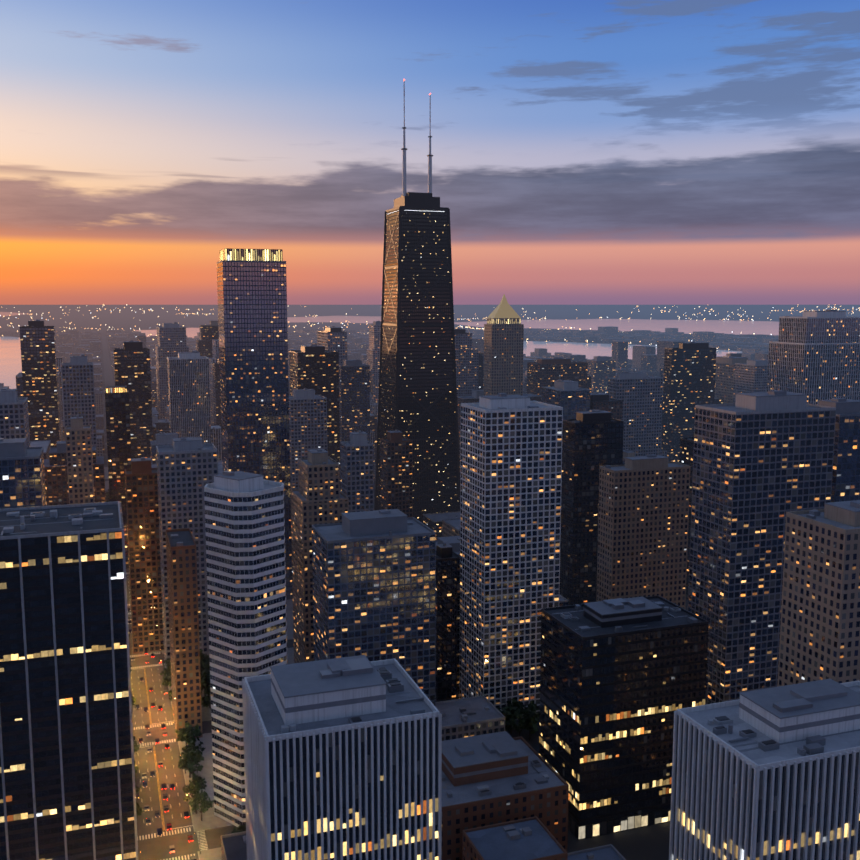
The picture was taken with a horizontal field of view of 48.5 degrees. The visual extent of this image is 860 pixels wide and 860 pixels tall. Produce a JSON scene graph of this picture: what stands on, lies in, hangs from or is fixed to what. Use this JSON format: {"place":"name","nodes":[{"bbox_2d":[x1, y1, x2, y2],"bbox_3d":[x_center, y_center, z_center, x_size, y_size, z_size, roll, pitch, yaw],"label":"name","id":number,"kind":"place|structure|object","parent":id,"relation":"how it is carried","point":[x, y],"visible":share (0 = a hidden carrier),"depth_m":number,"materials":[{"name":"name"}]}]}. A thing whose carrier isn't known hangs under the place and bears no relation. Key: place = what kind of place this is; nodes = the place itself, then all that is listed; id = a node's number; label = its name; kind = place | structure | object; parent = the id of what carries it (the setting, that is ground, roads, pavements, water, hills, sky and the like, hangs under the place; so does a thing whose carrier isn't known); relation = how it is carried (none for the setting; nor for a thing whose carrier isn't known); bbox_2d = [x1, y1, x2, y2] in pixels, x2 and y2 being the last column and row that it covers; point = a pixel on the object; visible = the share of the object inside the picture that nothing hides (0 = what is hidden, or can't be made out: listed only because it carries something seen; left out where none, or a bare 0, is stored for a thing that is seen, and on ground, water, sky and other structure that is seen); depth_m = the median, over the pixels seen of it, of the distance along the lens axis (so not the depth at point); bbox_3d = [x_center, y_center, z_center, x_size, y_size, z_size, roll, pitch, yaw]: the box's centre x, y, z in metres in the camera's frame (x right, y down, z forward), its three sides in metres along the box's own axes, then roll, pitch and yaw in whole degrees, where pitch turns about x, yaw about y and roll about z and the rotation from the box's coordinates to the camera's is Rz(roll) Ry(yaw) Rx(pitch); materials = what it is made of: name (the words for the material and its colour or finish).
{"place":"outdoors","nodes":[
{"label":"outdoors","id":0,"kind":"place"},
{"bbox_2d":[19,334,736,859],"bbox_3d":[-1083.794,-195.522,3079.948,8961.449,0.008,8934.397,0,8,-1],"label":"road","id":1,"kind":"structure","parent":0,"point":[149,794],"depth_m":446.48,"materials":[{"name":"grey asphalt"}]},
{"bbox_2d":[105,386,130,568],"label":"building","id":2,"kind":"structure","parent":1,"relation":"on","point":[118,428],"depth_m":761.23,"materials":[{"name":"concrete"}]},
{"bbox_2d":[113,340,152,458],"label":"building","id":3,"kind":"structure","parent":1,"relation":"on","point":[132,366],"depth_m":953.58,"materials":[{"name":"glass"}]},
{"bbox_2d":[125,457,163,653],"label":"building","id":4,"kind":"structure","parent":1,"relation":"on","point":[144,548],"depth_m":582.39,"materials":[{"name":"brick"}]},
{"bbox_2d":[126,575,196,859],"bbox_3d":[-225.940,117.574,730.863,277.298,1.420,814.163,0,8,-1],"label":"cars","id":5,"kind":"object","parent":1,"relation":"on","point":[166,809],"visible":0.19,"depth_m":432.59,"materials":[{"name":"paint"}]},
{"bbox_2d":[138,649,200,853],"bbox_3d":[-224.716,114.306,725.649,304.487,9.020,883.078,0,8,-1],"label":"street lamps","id":6,"kind":"object","parent":1,"relation":"on","point":[186,795],"visible":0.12,"depth_m":373.69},
{"bbox_2d":[104,467,293,859],"bbox_3d":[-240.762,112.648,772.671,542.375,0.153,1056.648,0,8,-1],"label":"road markings","id":7,"kind":"object","parent":1,"relation":"on","point":[210,819],"visible":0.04,"depth_m":437.67,"materials":[{"name":"paint"}]},
{"bbox_2d":[212,358,220,425],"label":"building","id":8,"kind":"structure","parent":1,"relation":"on","point":[216,393],"depth_m":1269.44,"materials":[{"name":"grey concrete"}]},
{"bbox_2d":[679,431,693,598],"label":"building","id":9,"kind":"structure","parent":1,"relation":"on","point":[686,450],"depth_m":689.50,"materials":[{"name":"concrete"}]},
{"bbox_2d":[688,390,835,704],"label":"building","id":10,"kind":"structure","parent":1,"relation":"on","point":[762,463],"depth_m":444.02,"materials":[{"name":"glass"}]},
{"bbox_2d":[777,500,859,686],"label":"building","id":11,"kind":"structure","parent":1,"relation":"on","point":[820,626],"depth_m":329.09,"materials":[{"name":"concrete"}]},
{"bbox_2d":[0,312,778,388],"bbox_3d":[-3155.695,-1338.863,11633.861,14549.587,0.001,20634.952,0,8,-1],"label":"water","id":12,"kind":"structure","parent":0,"point":[10,360],"depth_m":7867.24,"materials":[{"name":"grey liquid"}]},
{"bbox_2d":[0,305,859,859],"bbox_3d":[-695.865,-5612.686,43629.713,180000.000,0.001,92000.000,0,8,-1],"label":"ground","id":13,"kind":"structure","parent":0,"point":[648,843],"depth_m":14577.26,"materials":[{"name":"grey"}]},
{"bbox_2d":[0,388,29,446],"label":"building","id":14,"kind":"structure","parent":13,"relation":"on","point":[14,419],"depth_m":640.25,"materials":[{"name":"concrete"}]},
{"bbox_2d":[0,438,45,508],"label":"building","id":15,"kind":"structure","parent":13,"relation":"on","point":[22,477],"depth_m":479.26,"materials":[{"name":"glass"}]},
{"bbox_2d":[19,319,60,446],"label":"building","id":16,"kind":"structure","parent":13,"relation":"on","point":[39,363],"depth_m":1014.53,"materials":[{"name":"glass"}]},
{"bbox_2d":[0,501,137,859],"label":"building","id":17,"kind":"structure","parent":13,"relation":"on","point":[67,781],"depth_m":314.67,"materials":[{"name":"glass"}]},
{"bbox_2d":[61,354,97,456],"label":"building","id":18,"kind":"structure","parent":13,"relation":"on","point":[78,385],"depth_m":841.01,"materials":[{"name":"concrete"}]},
{"bbox_2d":[65,415,94,503],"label":"building","id":19,"kind":"structure","parent":13,"relation":"on","point":[78,435],"depth_m":611.09,"materials":[{"name":"concrete"}]},
{"bbox_2d":[166,528,202,737],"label":"building","id":20,"kind":"structure","parent":13,"relation":"on","point":[181,555],"depth_m":466.44,"materials":[{"name":"brick"}]},
{"bbox_2d":[156,437,217,667],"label":"building","id":21,"kind":"structure","parent":13,"relation":"on","point":[187,468],"depth_m":547.68,"materials":[{"name":"concrete"}]},
{"bbox_2d":[167,351,210,443],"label":"building","id":22,"kind":"structure","parent":13,"relation":"on","point":[189,393],"depth_m":1017.75,"materials":[{"name":"concrete"}]},
{"bbox_2d":[204,471,287,826],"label":"building","id":23,"kind":"structure","parent":13,"relation":"on","point":[245,556],"depth_m":384.40,"materials":[{"name":"concrete"}]},
{"bbox_2d":[217,248,292,599],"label":"building","id":24,"kind":"structure","parent":13,"relation":"on","point":[252,328],"depth_m":665.83,"materials":[{"name":"glass"}]},
{"bbox_2d":[289,388,326,489],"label":"building","id":25,"kind":"structure","parent":13,"relation":"on","point":[307,419],"depth_m":897.56,"materials":[{"name":"grey concrete"}]},
{"bbox_2d":[289,345,339,469],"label":"building","id":26,"kind":"structure","parent":13,"relation":"on","point":[315,368],"depth_m":996.81,"materials":[{"name":"concrete"}]},
{"bbox_2d":[291,449,348,662],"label":"building","id":27,"kind":"structure","parent":13,"relation":"on","point":[318,497],"depth_m":527.31,"materials":[{"name":"concrete"}]},
{"bbox_2d":[105,489,539,845],"bbox_3d":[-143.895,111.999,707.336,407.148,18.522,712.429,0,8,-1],"label":"trees","id":28,"kind":"object","parent":13,"relation":"on","point":[511,712],"visible":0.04,"depth_m":456.84,"materials":[{"name":"green plant"}]},
{"bbox_2d":[242,655,441,859],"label":"building","id":29,"kind":"structure","parent":13,"relation":"on","point":[342,758],"depth_m":248.90,"materials":[{"name":"concrete"}]},
{"bbox_2d":[339,359,369,487],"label":"building","id":30,"kind":"structure","parent":13,"relation":"on","point":[354,394],"depth_m":1079.71,"materials":[{"name":"grey concrete"}]},
{"bbox_2d":[340,431,373,511],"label":"building","id":31,"kind":"structure","parent":13,"relation":"on","point":[357,469],"depth_m":644.82,"materials":[{"name":"concrete"}]},
{"bbox_2d":[0,326,734,337],"bbox_3d":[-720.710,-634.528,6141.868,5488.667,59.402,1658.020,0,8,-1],"label":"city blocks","id":32,"kind":"structure","parent":13,"relation":"on","point":[668,332],"depth_m":6134.87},
{"bbox_2d":[312,509,435,705],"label":"building","id":33,"kind":"structure","parent":13,"relation":"on","point":[374,585],"depth_m":435.15,"materials":[{"name":"metal"}]},
{"bbox_2d":[0,321,768,428],"bbox_3d":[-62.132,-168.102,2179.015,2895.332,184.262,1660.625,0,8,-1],"label":"city blocks","id":34,"kind":"structure","parent":13,"relation":"on","point":[171,339],"depth_m":1738.17,"materials":[{"name":"concrete"}]},
{"bbox_2d":[380,430,412,517],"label":"building","id":35,"kind":"structure","parent":13,"relation":"on","point":[396,457],"depth_m":769.11,"materials":[{"name":"concrete"}]},
{"bbox_2d":[56,341,768,371],"bbox_3d":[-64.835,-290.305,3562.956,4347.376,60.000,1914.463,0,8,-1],"label":"city blocks","id":36,"kind":"structure","parent":13,"relation":"on","point":[354,353],"depth_m":3742.15,"materials":[{"name":"grey concrete"}]},
{"bbox_2d":[55,330,778,351],"bbox_3d":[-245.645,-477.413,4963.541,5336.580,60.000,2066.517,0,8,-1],"label":"city blocks","id":37,"kind":"structure","parent":13,"relation":"on","point":[72,338],"depth_m":5111.47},
{"bbox_2d":[375,192,459,522],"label":"skyscraper","id":38,"kind":"structure","parent":13,"relation":"on","point":[417,401],"depth_m":897.72,"materials":[{"name":"black metal"}]},
{"bbox_2d":[401,79,432,195],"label":"antennas","id":39,"kind":"object","parent":38,"relation":"on","point":[404,149],"visible":0.9,"depth_m":893.62,"materials":[{"name":"grey metal"}]},
{"bbox_2d":[0,304,859,356],"bbox_3d":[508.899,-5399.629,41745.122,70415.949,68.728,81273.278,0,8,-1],"label":"lights","id":40,"kind":"object","parent":13,"relation":"on","point":[458,326],"visible":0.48,"depth_m":13150.60},
{"bbox_2d":[16,326,859,859],"bbox_3d":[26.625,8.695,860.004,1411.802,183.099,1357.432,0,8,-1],"label":"city blocks","id":41,"kind":"structure","parent":13,"relation":"on","point":[570,396],"depth_m":916.09,"materials":[{"name":"concrete"}]},
{"bbox_2d":[435,542,459,699],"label":"building","id":42,"kind":"structure","parent":13,"relation":"on","point":[447,685],"depth_m":515.14,"materials":[{"name":"black glass"}]},
{"bbox_2d":[435,695,504,740],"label":"building","id":43,"kind":"structure","parent":13,"relation":"on","point":[471,716],"depth_m":447.57,"materials":[{"name":"concrete"}]},
{"bbox_2d":[472,347,483,389],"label":"building","id":44,"kind":"structure","parent":13,"relation":"on","point":[480,369],"depth_m":1255.25,"materials":[{"name":"metal"}]},
{"bbox_2d":[484,324,523,395],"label":"building","id":45,"kind":"structure","parent":13,"relation":"on","point":[503,358],"depth_m":1098.32,"materials":[{"name":"grey concrete"}]},
{"bbox_2d":[487,294,520,323],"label":"pyramid roof","id":46,"kind":"structure","parent":45,"relation":"on","point":[503,312],"depth_m":1095.75,"materials":[{"name":"yellow metal"}]},
{"bbox_2d":[441,731,568,859],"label":"building","id":47,"kind":"structure","parent":13,"relation":"on","point":[495,778],"depth_m":353.12,"materials":[{"name":"brick"}]},
{"bbox_2d":[462,816,567,859],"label":"building","id":48,"kind":"structure","parent":13,"relation":"on","point":[532,838],"depth_m":324.54,"materials":[{"name":"concrete"}]},
{"bbox_2d":[527,357,587,401],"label":"building","id":49,"kind":"structure","parent":13,"relation":"on","point":[541,373],"depth_m":1251.49,"materials":[{"name":"concrete"}]},
{"bbox_2d":[559,410,623,605],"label":"building","id":50,"kind":"structure","parent":13,"relation":"on","point":[592,441],"depth_m":624.86,"materials":[{"name":"metal"}]},
{"bbox_2d":[568,844,625,859],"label":"building","id":51,"kind":"structure","parent":13,"relation":"on","point":[608,852],"depth_m":331.73,"materials":[{"name":"concrete"}]},
{"bbox_2d":[608,371,662,456],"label":"building","id":52,"kind":"structure","parent":13,"relation":"on","point":[639,394],"depth_m":993.32,"materials":[{"name":"grey concrete"}]},
{"bbox_2d":[596,454,690,608],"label":"building","id":53,"kind":"structure","parent":13,"relation":"on","point":[643,517],"depth_m":566.69,"materials":[{"name":"brown concrete"}]},
{"bbox_2d":[661,342,715,462],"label":"building","id":54,"kind":"structure","parent":13,"relation":"on","point":[689,376],"depth_m":1123.76,"materials":[{"name":"black glass"}]},
{"bbox_2d":[669,679,859,859],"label":"building","id":55,"kind":"structure","parent":13,"relation":"on","point":[772,773],"depth_m":249.37,"materials":[{"name":"concrete"}]},
{"bbox_2d":[767,310,859,404],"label":"building","id":56,"kind":"structure","parent":13,"relation":"on","point":[814,356],"depth_m":754.27,"materials":[{"name":"metal"}]},
{"bbox_2d":[818,398,859,501],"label":"building","id":57,"kind":"structure","parent":13,"relation":"on","point":[846,473],"depth_m":483.84,"materials":[{"name":"glass"}]},
{"bbox_2d":[0,0,859,304],"label":"sky","id":58,"kind":"structure","parent":0,"point":[584,152],"materials":[{"name":"blue"}]},
{"bbox_2d":[460,393,562,719],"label":"building","id":59,"kind":"structure","parent":0,"point":[510,490],"depth_m":484.11,"materials":[{"name":"grey concrete"}]},
{"bbox_2d":[539,595,708,839],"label":"building","id":60,"kind":"structure","parent":0,"point":[622,680],"depth_m":387.40,"materials":[{"name":"glass"}]},
{"bbox_2d":[733,359,767,402],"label":"building","id":61,"kind":"structure","parent":0,"point":[750,376],"depth_m":1242.30,"materials":[{"name":"metal"}]}
]}

